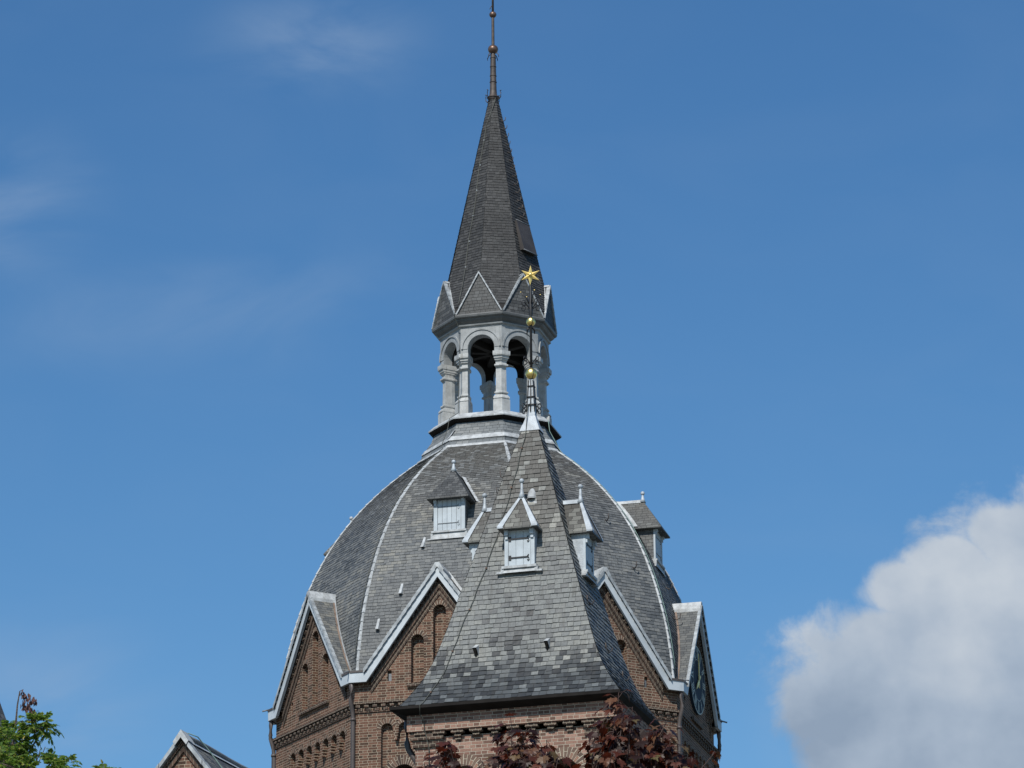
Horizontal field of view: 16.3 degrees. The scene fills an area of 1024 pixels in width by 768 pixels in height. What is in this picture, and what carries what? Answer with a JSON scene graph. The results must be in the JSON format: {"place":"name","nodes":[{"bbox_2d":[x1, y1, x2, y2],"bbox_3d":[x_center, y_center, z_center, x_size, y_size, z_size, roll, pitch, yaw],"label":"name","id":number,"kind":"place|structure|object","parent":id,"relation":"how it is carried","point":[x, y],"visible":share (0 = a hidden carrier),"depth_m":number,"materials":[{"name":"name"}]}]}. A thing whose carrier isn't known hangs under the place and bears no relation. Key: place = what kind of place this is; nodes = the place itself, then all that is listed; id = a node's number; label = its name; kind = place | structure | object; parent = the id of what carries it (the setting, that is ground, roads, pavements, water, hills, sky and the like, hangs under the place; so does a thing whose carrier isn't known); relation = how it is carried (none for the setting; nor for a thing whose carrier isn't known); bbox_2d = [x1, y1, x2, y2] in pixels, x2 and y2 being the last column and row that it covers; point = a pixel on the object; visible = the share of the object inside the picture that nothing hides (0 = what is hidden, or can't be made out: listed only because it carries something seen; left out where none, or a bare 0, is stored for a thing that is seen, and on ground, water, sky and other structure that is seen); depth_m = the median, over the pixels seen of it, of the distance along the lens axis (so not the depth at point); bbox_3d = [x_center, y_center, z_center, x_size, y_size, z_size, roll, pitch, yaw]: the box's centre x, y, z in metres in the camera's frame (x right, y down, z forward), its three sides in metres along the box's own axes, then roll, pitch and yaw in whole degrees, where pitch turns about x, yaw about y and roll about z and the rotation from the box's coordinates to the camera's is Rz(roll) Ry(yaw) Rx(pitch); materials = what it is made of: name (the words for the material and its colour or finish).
{"place":"outdoors","nodes":[
{"label":"outdoors","id":0,"kind":"place"},
{"bbox_2d":[0,704,30,767],"bbox_3d":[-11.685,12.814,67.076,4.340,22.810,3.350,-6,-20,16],"label":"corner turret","id":1,"kind":"object","parent":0,"point":[2,716],"visible":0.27,"depth_m":69.76,"materials":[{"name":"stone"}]},
{"bbox_2d":[155,730,247,767],"bbox_3d":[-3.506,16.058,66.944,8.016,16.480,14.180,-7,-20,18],"label":"church gable","id":2,"kind":"structure","parent":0,"point":[186,750],"depth_m":63.29,"materials":[{"name":"brick"}]},
{"bbox_2d":[262,0,726,767],"bbox_3d":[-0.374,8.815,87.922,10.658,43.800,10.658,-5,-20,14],"label":"octagonal tower","id":3,"kind":"structure","parent":0,"point":[378,604],"depth_m":86.62,"materials":[{"name":"grey stone"}]},
{"bbox_2d":[0,0,1023,767],"label":"sky","id":4,"kind":"structure","parent":0,"point":[779,244],"materials":[{"name":"blue"}]},
{"label":"ground","id":5,"kind":"structure","parent":0,"visible":0},
{"bbox_2d":[0,689,120,767],"bbox_3d":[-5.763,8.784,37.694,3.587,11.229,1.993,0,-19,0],"label":"ash tree","id":6,"kind":"object","parent":5,"relation":"on","point":[9,756],"visible":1,"depth_m":38.85,"materials":[{"name":"green plant"}]},
{"bbox_2d":[389,265,666,767],"bbox_3d":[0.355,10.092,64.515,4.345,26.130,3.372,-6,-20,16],"label":"corner turret","id":7,"kind":"object","parent":5,"relation":"on","point":[530,640],"visible":0.84,"depth_m":65.35,"materials":[{"name":"stone"}]},
{"bbox_2d":[417,690,720,767],"bbox_3d":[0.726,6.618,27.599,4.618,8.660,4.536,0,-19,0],"label":"maple tree","id":8,"kind":"object","parent":5,"relation":"on","point":[616,735],"visible":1,"depth_m":28.41,"materials":[{"name":"red plant"}]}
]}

